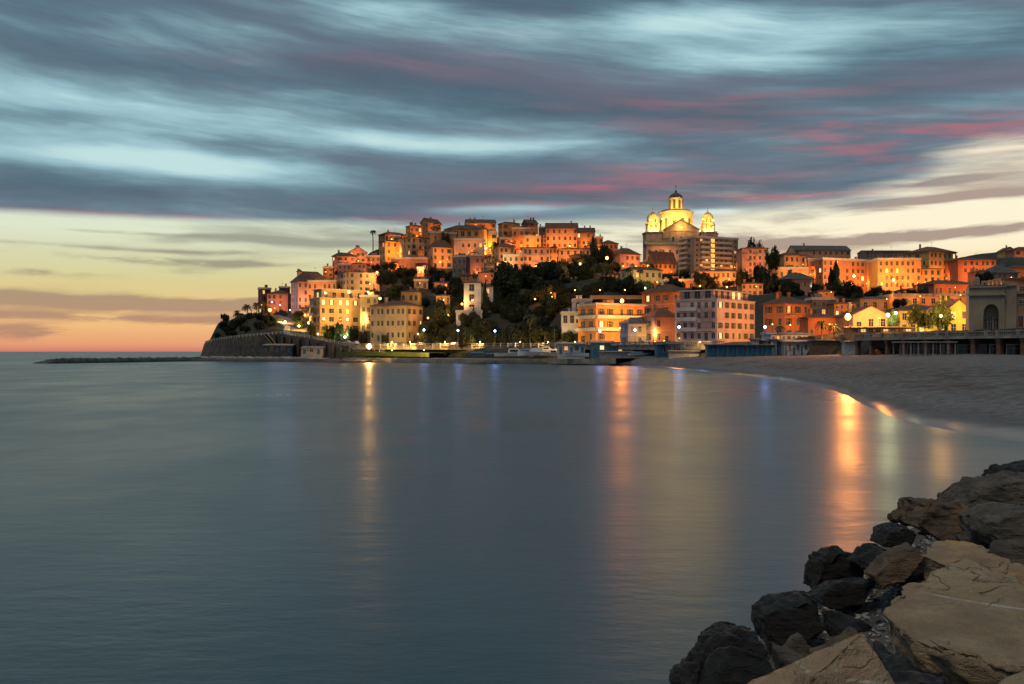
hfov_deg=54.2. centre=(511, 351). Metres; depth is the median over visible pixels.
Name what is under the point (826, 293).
house
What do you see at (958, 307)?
house
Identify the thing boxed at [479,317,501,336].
oak tree
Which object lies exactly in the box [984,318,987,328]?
window
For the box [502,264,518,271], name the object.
oak tree
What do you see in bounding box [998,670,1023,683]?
rock
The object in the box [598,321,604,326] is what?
window
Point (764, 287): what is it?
oak tree
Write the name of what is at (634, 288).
oak tree
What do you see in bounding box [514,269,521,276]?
oak tree
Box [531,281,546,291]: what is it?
olive tree
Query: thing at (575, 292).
oak tree
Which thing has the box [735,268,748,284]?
oak tree
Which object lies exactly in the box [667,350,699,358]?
wall
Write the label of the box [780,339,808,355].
bathing club
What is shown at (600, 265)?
palm tree
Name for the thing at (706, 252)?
apartment house
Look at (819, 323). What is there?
palm tree
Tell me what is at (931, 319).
plane tree
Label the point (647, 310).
window
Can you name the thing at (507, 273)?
pine tree
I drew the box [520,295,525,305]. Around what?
cypress tree
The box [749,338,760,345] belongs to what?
beach hut
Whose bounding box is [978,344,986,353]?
window
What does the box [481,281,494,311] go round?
house
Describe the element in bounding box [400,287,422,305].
house
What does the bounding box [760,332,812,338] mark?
bathing club
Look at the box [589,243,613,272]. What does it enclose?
pine tree
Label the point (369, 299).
apartment house
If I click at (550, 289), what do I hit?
oak tree
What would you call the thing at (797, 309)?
window
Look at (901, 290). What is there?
house
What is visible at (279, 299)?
apartment house
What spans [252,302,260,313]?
palm tree
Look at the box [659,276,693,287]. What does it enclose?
house
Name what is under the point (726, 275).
house
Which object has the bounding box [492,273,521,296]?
oak tree
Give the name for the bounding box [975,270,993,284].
oak tree
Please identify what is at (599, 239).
house
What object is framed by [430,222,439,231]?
house
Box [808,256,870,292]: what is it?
apartment house
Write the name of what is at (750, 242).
pine tree
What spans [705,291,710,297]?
window
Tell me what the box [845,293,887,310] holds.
house
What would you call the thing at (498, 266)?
olive tree
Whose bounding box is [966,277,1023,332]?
arch building
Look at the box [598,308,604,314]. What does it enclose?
window
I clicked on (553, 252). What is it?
apartment house
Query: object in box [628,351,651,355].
motor boat
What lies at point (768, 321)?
window
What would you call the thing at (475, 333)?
oak tree
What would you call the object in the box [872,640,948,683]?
rock
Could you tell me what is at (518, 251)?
house
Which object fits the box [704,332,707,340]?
window
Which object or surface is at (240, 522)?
sea
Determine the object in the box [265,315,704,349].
pavement
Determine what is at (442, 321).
oak tree
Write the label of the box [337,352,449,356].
grass bank
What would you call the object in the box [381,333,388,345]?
oak tree
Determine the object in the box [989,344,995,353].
window
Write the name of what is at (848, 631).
rock
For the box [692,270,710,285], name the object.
oak tree
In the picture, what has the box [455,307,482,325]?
house
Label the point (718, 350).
bathing cabin
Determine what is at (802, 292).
oak tree
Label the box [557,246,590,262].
house
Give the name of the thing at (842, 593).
rock
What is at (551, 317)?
oak tree
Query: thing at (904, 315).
window
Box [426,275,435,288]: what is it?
oak tree
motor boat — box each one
[468,352,487,355]
[494,349,533,356]
[518,348,548,355]
[541,347,556,351]
[541,350,556,355]
[563,352,588,356]
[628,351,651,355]
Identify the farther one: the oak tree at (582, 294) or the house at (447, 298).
the house at (447, 298)
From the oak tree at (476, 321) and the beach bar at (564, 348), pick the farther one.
the oak tree at (476, 321)
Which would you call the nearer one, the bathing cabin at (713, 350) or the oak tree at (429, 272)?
the bathing cabin at (713, 350)
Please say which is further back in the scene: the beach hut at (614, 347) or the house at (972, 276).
the house at (972, 276)
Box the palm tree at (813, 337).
[807,335,816,339]
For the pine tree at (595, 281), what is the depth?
435.01 m
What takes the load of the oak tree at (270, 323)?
on the hillside
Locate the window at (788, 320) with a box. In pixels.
[786,318,791,324]
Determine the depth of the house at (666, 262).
523.66 m
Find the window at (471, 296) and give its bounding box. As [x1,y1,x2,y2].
[469,294,473,300]
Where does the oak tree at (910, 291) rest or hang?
on the hillside
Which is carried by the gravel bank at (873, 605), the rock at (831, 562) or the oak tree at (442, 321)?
the rock at (831, 562)
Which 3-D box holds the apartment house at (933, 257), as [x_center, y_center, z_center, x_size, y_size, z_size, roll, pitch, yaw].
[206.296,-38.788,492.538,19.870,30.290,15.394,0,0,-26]
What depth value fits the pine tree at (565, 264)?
487.27 m
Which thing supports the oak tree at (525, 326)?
on the hillside
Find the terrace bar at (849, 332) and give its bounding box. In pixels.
[842,327,913,340]
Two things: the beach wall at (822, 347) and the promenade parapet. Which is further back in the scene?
the promenade parapet
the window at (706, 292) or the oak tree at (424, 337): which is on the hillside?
the oak tree at (424, 337)
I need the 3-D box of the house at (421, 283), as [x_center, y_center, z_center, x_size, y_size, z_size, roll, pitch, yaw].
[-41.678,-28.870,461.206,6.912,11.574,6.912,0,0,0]
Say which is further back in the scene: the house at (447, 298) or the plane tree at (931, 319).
the house at (447, 298)
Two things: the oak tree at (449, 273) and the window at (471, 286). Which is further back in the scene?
the oak tree at (449, 273)
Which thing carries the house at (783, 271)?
on the hillside
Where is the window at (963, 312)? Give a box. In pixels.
[962,311,965,318]
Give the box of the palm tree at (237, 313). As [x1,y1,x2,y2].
[233,310,241,316]
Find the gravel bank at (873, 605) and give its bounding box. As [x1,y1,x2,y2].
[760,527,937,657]
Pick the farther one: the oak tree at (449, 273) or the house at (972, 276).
the oak tree at (449, 273)
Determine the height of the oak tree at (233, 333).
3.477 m
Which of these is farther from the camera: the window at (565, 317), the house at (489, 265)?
the house at (489, 265)
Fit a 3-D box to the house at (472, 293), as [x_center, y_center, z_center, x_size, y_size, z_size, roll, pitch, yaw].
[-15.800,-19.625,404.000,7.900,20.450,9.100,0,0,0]
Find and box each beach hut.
[589,341,612,358]
[610,344,633,350]
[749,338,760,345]
[759,339,769,343]
[766,338,778,355]
[777,339,782,355]
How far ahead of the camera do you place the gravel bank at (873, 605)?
12.03 m
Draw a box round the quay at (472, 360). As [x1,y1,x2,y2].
[342,358,615,363]
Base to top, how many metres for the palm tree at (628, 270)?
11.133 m
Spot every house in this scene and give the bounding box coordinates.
[258,285,271,312]
[266,286,290,314]
[278,283,290,292]
[289,269,324,313]
[307,278,338,304]
[308,288,365,335]
[322,264,333,277]
[331,250,356,279]
[336,269,379,291]
[337,261,351,272]
[348,245,367,262]
[352,260,368,271]
[359,292,380,330]
[367,253,381,268]
[370,295,424,344]
[379,230,403,240]
[379,235,398,261]
[390,255,428,268]
[397,233,430,256]
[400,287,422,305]
[405,221,423,236]
[413,276,429,288]
[415,260,428,275]
[417,247,425,256]
[417,265,424,276]
[419,217,441,237]
[426,229,456,255]
[427,238,453,267]
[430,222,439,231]
[433,278,449,288]
[435,291,451,303]
[444,223,487,254]
[452,253,469,279]
[454,237,484,257]
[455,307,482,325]
[461,270,470,281]
[463,278,482,309]
[464,218,496,230]
[469,252,484,280]
[471,271,477,280]
[477,269,494,282]
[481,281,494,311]
[484,255,495,268]
[484,259,494,269]
[487,229,497,247]
[487,247,493,253]
[494,239,515,269]
[498,220,520,240]
[500,235,511,244]
[503,252,523,268]
[512,226,529,252]
[515,248,521,253]
[521,218,538,234]
[521,245,550,266]
[523,233,540,246]
[538,224,545,237]
[541,235,547,246]
[545,221,578,249]
[550,242,557,261]
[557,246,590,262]
[560,306,577,337]
[569,249,589,262]
[571,296,592,310]
[576,225,595,247]
[576,300,647,344]
[594,234,602,243]
[599,240,618,251]
[609,246,640,272]
[619,264,663,285]
[619,314,646,344]
[640,260,651,266]
[640,279,685,313]
[641,304,674,343]
[647,249,676,273]
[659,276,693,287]
[674,289,755,343]
[678,235,738,277]
[690,267,736,286]
[735,244,768,278]
[737,279,764,294]
[761,291,812,331]
[769,265,808,278]
[779,251,807,266]
[779,268,815,295]
[786,243,851,258]
[797,305,835,335]
[804,293,835,314]
[805,255,813,266]
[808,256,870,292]
[811,286,835,296]
[825,298,857,315]
[833,302,891,331]
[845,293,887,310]
[857,249,910,258]
[866,256,921,293]
[876,292,965,309]
[884,296,930,331]
[894,285,916,293]
[904,244,957,279]
[915,277,972,293]
[921,265,942,282]
[924,295,965,330]
[944,256,997,282]
[968,267,983,282]
[979,262,1019,278]
[997,245,1012,257]
[1005,247,1023,257]
[1007,266,1023,277]
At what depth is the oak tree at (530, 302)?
417.31 m
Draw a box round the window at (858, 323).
[856,321,861,326]
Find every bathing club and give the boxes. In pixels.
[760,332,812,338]
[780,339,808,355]
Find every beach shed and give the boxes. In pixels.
[653,342,665,357]
[664,342,706,356]
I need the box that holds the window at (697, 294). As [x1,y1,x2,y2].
[694,291,700,298]
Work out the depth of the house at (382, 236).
559.06 m
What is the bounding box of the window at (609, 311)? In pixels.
[607,308,612,314]
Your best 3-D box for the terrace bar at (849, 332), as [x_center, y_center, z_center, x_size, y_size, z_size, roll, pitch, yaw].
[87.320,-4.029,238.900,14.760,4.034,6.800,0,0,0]
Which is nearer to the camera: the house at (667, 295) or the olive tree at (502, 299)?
the house at (667, 295)
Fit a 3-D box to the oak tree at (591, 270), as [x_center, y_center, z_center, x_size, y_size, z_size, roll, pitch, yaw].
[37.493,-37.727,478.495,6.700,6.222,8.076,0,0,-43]
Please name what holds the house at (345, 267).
on the hillside
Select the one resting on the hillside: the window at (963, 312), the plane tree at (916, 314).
the plane tree at (916, 314)
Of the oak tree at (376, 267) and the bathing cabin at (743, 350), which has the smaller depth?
the bathing cabin at (743, 350)
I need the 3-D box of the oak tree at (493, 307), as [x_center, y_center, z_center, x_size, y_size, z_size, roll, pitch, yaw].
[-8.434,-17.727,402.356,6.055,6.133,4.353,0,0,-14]
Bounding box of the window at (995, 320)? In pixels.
[993,318,997,328]
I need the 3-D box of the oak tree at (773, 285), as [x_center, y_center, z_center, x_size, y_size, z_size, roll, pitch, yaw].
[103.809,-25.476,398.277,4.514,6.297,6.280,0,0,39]
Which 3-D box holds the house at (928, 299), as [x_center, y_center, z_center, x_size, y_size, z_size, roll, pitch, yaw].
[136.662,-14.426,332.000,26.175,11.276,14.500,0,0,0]
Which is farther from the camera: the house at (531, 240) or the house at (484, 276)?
the house at (531, 240)
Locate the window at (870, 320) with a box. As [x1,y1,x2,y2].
[868,318,873,326]
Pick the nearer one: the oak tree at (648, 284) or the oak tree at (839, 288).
the oak tree at (839, 288)
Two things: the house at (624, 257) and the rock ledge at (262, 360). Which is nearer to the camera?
the rock ledge at (262, 360)
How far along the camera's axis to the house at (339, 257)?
500.65 m
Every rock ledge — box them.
[190,358,341,361]
[323,359,408,362]
[469,360,548,363]
[589,361,631,365]
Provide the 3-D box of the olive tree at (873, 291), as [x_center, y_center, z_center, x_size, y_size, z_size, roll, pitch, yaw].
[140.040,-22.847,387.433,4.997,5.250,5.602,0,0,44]
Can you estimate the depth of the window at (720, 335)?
283.49 m
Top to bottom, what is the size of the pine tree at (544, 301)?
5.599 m
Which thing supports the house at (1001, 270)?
on the hillside
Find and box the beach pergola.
[891,341,957,355]
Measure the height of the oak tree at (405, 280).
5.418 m
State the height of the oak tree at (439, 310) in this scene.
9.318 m
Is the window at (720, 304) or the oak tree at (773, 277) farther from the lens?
the oak tree at (773, 277)
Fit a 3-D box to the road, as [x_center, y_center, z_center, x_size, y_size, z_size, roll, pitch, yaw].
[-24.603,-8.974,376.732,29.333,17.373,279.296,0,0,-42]
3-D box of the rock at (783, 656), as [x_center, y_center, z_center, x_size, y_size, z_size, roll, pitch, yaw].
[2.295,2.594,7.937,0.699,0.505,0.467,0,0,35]
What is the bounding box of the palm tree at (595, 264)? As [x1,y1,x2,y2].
[591,263,597,279]
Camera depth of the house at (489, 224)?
602.12 m
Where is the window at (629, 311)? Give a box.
[627,309,632,315]
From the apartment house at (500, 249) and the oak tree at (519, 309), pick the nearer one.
the oak tree at (519, 309)
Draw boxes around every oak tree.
[221,315,229,321]
[229,330,236,336]
[232,321,237,328]
[243,325,250,331]
[246,313,253,318]
[255,314,262,319]
[257,321,264,328]
[266,319,275,326]
[272,316,281,321]
[279,311,287,315]
[292,316,300,320]
[294,320,304,328]
[346,326,358,341]
[371,263,379,269]
[380,287,391,302]
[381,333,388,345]
[389,285,408,298]
[391,266,405,278]
[401,276,409,285]
[402,269,414,277]
[408,277,420,287]
[417,330,432,345]
[418,320,440,335]
[422,297,430,305]
[426,267,435,275]
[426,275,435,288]
[431,335,443,341]
[432,269,446,277]
[432,304,450,319]
[434,297,445,307]
[437,313,445,326]
[441,230,451,245]
[445,271,452,280]
[445,314,454,325]
[448,289,457,295]
[448,322,468,341]
[449,276,462,286]
[450,282,463,297]
[451,302,463,315]
[458,334,475,348]
[460,310,476,325]
[463,325,482,342]
[470,315,483,329]
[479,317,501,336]
[487,300,498,312]
[490,269,500,277]
[491,241,498,253]
[491,331,509,344]
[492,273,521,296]
[493,286,504,299]
[500,264,517,275]
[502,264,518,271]
[507,325,525,342]
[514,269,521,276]
[514,303,533,320]
[515,295,537,305]
[516,329,529,344]
[520,271,538,287]
[521,321,533,329]
[522,262,535,273]
[530,323,549,344]
[534,265,540,275]
[536,303,545,316]
[539,263,557,279]
[542,284,552,297]
[544,328,561,342]
[546,296,566,315]
[547,310,555,320]
[552,283,567,297]
[561,276,571,282]
[561,331,574,341]
[562,284,576,293]
[568,261,590,280]
[571,257,587,268]
[572,289,585,297]
[575,290,585,297]
[586,290,597,302]
[588,280,603,294]
[590,267,596,277]
[592,265,601,272]
[601,280,612,291]
[604,275,615,282]
[610,277,630,293]
[622,275,634,282]
[624,283,640,294]
[630,279,644,288]
[641,279,652,289]
[664,277,678,284]
[666,278,684,288]
[667,271,677,277]
[678,267,690,278]
[688,286,703,289]
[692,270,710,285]
[722,280,733,286]
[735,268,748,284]
[753,263,768,278]
[757,281,770,293]
[759,272,778,282]
[765,280,778,292]
[779,279,793,286]
[780,279,799,295]
[781,284,792,295]
[795,289,804,295]
[810,283,821,290]
[819,282,833,290]
[822,284,837,295]
[836,285,842,295]
[841,280,856,297]
[851,291,863,298]
[875,287,890,295]
[892,298,906,307]
[903,289,915,293]
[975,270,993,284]
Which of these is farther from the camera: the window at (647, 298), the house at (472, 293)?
the house at (472, 293)
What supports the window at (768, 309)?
in the house at (787, 311)
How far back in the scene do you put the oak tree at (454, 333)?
388.83 m
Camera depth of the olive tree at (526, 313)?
396.71 m
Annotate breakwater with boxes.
[33,357,201,363]
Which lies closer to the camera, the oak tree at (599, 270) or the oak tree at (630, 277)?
the oak tree at (630, 277)
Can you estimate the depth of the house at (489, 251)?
563.01 m
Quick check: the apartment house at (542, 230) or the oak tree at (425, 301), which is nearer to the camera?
the oak tree at (425, 301)
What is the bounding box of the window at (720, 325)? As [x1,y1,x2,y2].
[718,322,722,328]
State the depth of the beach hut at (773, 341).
250.00 m
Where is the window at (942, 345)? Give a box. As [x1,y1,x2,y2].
[942,345,954,353]
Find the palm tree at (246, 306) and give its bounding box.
[241,304,251,319]
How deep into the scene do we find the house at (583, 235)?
570.00 m
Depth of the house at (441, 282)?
452.00 m
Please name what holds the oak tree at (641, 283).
on the hillside
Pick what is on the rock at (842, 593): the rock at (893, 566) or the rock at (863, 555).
the rock at (893, 566)
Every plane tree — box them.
[887,309,900,326]
[906,301,926,331]
[924,298,954,329]
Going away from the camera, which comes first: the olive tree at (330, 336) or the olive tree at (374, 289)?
the olive tree at (330, 336)
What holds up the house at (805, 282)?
on the hillside
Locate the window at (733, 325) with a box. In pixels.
[731,323,735,328]
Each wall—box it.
[202,331,386,358]
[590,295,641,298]
[599,351,648,359]
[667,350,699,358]
[808,340,845,354]
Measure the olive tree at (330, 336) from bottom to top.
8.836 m
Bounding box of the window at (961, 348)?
[957,344,970,353]
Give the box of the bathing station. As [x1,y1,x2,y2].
[263,344,295,356]
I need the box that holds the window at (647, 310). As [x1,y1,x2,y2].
[645,307,650,313]
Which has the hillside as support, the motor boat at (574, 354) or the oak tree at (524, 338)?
the oak tree at (524, 338)
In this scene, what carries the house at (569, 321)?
on the hillside
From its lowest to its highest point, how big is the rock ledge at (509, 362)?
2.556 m
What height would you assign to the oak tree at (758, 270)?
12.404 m
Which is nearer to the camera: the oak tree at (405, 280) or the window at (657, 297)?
the window at (657, 297)
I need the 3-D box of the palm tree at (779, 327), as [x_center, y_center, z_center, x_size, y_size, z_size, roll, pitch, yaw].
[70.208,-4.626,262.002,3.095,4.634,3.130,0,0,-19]
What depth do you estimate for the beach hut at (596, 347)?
306.00 m
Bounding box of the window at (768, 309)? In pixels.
[765,306,771,313]
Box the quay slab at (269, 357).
[200,356,326,358]
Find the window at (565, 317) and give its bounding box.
[563,315,567,322]
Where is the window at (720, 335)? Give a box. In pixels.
[718,332,722,338]
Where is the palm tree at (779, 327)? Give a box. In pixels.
[774,325,785,338]
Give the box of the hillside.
[201,237,1023,358]
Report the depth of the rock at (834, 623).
9.77 m
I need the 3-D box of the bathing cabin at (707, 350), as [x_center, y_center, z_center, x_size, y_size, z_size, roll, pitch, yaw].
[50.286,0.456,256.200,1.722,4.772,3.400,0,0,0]
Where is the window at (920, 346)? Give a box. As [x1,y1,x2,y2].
[913,345,921,353]
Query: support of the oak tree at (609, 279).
on the hillside
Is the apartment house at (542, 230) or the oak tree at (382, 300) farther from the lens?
the apartment house at (542, 230)
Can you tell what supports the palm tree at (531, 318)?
on the hillside
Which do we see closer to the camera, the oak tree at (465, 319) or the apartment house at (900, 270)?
the oak tree at (465, 319)
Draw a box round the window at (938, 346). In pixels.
[930,345,939,353]
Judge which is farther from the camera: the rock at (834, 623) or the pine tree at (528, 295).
the pine tree at (528, 295)
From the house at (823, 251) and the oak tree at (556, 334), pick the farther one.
the house at (823, 251)
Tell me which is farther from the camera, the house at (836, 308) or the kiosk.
the house at (836, 308)
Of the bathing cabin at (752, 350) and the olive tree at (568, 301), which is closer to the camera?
the bathing cabin at (752, 350)
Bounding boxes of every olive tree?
[218,319,225,329]
[234,317,242,325]
[307,322,315,337]
[321,325,330,340]
[327,326,335,341]
[333,321,346,340]
[358,330,367,344]
[369,284,377,294]
[445,304,452,312]
[481,331,495,344]
[493,295,503,301]
[496,262,509,271]
[524,309,531,320]
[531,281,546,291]
[534,287,550,301]
[534,314,548,325]
[538,261,548,276]
[554,263,567,278]
[559,294,572,307]
[565,295,576,305]
[590,234,597,247]
[700,274,719,289]
[867,286,879,296]
[916,286,929,293]
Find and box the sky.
[0,0,1023,351]
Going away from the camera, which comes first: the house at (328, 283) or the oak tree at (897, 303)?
the oak tree at (897, 303)
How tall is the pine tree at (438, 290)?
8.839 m
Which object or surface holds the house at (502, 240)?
on the hillside
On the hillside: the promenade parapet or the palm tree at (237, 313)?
the palm tree at (237, 313)
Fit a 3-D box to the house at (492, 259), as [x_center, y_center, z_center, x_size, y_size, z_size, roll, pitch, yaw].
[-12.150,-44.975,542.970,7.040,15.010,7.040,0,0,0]
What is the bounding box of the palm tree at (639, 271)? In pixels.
[637,269,643,282]
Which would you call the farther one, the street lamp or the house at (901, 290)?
the house at (901, 290)
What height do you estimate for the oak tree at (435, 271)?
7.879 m
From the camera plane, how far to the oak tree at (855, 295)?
370.54 m
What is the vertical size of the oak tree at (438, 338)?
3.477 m
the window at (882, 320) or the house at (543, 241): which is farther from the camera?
the house at (543, 241)
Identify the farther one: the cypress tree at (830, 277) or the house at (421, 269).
the house at (421, 269)
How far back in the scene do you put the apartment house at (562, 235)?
576.00 m
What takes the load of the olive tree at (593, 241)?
on the hillside
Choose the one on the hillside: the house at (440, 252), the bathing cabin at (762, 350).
the house at (440, 252)
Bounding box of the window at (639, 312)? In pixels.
[637,309,642,315]
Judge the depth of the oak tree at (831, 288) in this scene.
387.17 m
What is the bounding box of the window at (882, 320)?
[880,318,885,326]
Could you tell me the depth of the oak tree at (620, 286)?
394.86 m
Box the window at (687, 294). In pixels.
[684,292,689,298]
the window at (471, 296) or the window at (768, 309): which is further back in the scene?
the window at (471, 296)
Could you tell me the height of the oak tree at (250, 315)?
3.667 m
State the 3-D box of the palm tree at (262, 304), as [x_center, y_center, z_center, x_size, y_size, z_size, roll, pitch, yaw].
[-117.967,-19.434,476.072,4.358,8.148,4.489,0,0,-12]
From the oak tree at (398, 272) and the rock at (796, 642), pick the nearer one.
the rock at (796, 642)
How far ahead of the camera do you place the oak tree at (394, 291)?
454.00 m
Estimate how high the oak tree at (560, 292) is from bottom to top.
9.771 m
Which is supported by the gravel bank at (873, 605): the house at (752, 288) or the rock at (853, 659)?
the rock at (853, 659)
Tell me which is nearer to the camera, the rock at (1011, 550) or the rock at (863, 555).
the rock at (1011, 550)
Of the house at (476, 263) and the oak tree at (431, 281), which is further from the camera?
the house at (476, 263)
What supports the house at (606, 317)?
on the hillside
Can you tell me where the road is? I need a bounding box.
[272,315,366,345]
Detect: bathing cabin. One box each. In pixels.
[704,344,710,356]
[710,344,715,356]
[715,344,720,356]
[720,344,725,356]
[725,344,730,356]
[729,344,735,356]
[734,344,740,356]
[739,344,745,356]
[744,344,750,355]
[749,344,754,355]
[754,344,759,355]
[759,344,764,355]
[763,344,769,355]
[768,344,775,355]
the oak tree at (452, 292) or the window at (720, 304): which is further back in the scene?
the oak tree at (452, 292)
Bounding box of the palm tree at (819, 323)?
[815,320,828,337]
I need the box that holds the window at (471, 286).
[469,284,473,290]
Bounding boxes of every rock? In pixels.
[669,621,768,683]
[692,645,772,683]
[747,633,894,683]
[750,590,824,645]
[765,641,803,669]
[769,632,810,670]
[803,545,863,588]
[806,577,875,609]
[808,626,858,652]
[822,610,871,636]
[835,602,870,613]
[847,543,886,569]
[863,542,923,589]
[870,522,916,547]
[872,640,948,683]
[883,557,1023,683]
[887,496,968,540]
[899,561,924,585]
[920,540,1011,579]
[937,470,1023,506]
[955,530,989,548]
[958,502,1023,544]
[981,460,1023,476]
[987,536,1023,564]
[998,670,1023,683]
[1006,563,1023,584]
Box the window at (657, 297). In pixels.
[655,295,659,300]
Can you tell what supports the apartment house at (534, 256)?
on the hillside
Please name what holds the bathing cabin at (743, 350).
on the beach
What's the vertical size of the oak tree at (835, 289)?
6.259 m
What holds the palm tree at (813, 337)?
on the hillside
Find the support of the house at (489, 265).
on the hillside
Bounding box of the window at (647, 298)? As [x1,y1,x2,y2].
[645,296,650,301]
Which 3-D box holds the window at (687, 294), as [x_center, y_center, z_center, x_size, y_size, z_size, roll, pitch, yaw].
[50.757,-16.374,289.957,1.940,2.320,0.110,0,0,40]
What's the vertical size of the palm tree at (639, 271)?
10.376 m
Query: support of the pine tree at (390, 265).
on the hillside
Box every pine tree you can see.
[375,269,397,286]
[381,262,396,269]
[401,267,417,274]
[428,319,441,328]
[430,273,446,281]
[430,284,448,294]
[450,295,463,304]
[493,292,503,302]
[496,270,513,277]
[524,290,536,301]
[540,297,548,305]
[543,259,557,273]
[555,260,568,267]
[579,254,595,266]
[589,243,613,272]
[593,278,603,283]
[604,261,621,272]
[747,237,763,247]
[765,246,780,278]
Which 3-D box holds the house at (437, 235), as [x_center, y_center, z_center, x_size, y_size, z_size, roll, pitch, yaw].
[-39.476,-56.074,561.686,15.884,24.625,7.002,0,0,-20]
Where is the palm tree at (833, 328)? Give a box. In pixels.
[827,324,840,339]
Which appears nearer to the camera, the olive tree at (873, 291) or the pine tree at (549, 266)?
the olive tree at (873, 291)
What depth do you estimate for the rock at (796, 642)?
9.55 m
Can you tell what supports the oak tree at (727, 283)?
on the hillside
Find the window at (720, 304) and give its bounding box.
[718,301,722,307]
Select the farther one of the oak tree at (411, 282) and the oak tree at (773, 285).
the oak tree at (411, 282)
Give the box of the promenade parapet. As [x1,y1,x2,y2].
[327,341,723,348]
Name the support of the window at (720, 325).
in the apartment house at (726, 316)
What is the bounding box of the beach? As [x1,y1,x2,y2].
[616,354,1023,441]
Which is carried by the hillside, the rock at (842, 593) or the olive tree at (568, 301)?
the olive tree at (568, 301)
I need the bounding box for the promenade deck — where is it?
[854,329,1023,354]
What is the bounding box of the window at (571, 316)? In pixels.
[570,315,573,322]
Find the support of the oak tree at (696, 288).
on the hillside
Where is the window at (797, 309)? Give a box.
[795,306,800,312]
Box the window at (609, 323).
[607,321,612,326]
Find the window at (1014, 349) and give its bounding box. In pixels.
[1006,344,1019,354]
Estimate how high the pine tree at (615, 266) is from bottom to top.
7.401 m
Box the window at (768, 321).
[765,318,771,325]
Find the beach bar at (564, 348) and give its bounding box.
[556,342,585,358]
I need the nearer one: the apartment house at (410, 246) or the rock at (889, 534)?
the rock at (889, 534)
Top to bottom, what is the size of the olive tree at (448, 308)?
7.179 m
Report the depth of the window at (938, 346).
202.21 m
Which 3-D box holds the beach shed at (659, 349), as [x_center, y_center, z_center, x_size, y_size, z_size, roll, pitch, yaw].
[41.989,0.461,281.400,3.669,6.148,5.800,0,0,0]
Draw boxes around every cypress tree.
[481,283,488,317]
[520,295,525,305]
[828,267,833,282]
[832,261,841,285]
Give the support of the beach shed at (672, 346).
on the beach
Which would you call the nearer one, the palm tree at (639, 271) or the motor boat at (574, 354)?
the motor boat at (574, 354)
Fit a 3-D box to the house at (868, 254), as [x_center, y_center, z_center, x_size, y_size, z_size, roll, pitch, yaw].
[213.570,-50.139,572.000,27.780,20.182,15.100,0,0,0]
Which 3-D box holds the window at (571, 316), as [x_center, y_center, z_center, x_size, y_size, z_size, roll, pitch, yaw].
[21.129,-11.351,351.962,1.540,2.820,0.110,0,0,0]
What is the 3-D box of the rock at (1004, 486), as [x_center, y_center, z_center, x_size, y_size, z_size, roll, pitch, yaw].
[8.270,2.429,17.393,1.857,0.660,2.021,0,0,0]
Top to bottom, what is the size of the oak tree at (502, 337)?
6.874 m
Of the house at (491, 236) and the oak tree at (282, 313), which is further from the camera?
the house at (491, 236)
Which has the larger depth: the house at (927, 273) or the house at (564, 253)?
the house at (564, 253)
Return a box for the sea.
[0,352,1023,683]
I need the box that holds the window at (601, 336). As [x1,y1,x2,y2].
[598,333,604,339]
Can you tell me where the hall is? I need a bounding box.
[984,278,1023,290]
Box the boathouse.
[300,346,324,357]
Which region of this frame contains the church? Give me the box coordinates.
[642,186,718,261]
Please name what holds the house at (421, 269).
on the hillside
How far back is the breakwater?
360.75 m
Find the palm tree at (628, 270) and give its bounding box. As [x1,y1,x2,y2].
[622,268,633,275]
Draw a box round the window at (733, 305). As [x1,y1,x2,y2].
[731,302,735,308]
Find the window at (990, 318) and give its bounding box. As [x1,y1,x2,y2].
[988,316,992,328]
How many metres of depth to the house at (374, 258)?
512.00 m
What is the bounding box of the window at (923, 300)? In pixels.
[921,298,925,303]
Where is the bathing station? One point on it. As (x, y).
(277, 350)
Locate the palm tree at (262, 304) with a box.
[260,302,267,314]
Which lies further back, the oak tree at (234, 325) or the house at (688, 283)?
the oak tree at (234, 325)
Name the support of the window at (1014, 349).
in the promenade deck
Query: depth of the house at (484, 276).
486.00 m
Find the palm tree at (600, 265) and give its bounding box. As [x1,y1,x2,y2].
[597,263,606,276]
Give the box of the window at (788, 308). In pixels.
[786,306,791,312]
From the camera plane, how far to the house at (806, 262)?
479.66 m
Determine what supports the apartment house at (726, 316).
on the hillside
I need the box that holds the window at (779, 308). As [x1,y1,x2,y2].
[777,306,782,312]
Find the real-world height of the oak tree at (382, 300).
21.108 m
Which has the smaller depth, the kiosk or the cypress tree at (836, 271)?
the kiosk
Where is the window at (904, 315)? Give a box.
[902,313,906,319]
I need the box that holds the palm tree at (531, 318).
[523,314,536,344]
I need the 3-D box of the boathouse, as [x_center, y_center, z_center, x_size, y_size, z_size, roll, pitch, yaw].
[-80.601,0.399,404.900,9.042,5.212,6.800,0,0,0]
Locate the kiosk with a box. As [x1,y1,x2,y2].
[840,341,854,354]
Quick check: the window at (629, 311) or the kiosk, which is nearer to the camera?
the kiosk
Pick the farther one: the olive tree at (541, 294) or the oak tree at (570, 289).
the oak tree at (570, 289)
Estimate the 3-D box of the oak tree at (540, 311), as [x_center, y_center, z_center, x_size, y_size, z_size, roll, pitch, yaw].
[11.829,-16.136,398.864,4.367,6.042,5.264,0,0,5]
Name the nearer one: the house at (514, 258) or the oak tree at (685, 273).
the oak tree at (685, 273)
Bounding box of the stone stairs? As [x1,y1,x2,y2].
[264,333,276,343]
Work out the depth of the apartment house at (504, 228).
579.90 m
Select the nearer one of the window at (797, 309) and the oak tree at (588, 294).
the window at (797, 309)
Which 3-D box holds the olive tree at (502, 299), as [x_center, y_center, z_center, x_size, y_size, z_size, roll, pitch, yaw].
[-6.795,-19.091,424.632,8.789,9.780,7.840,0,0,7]

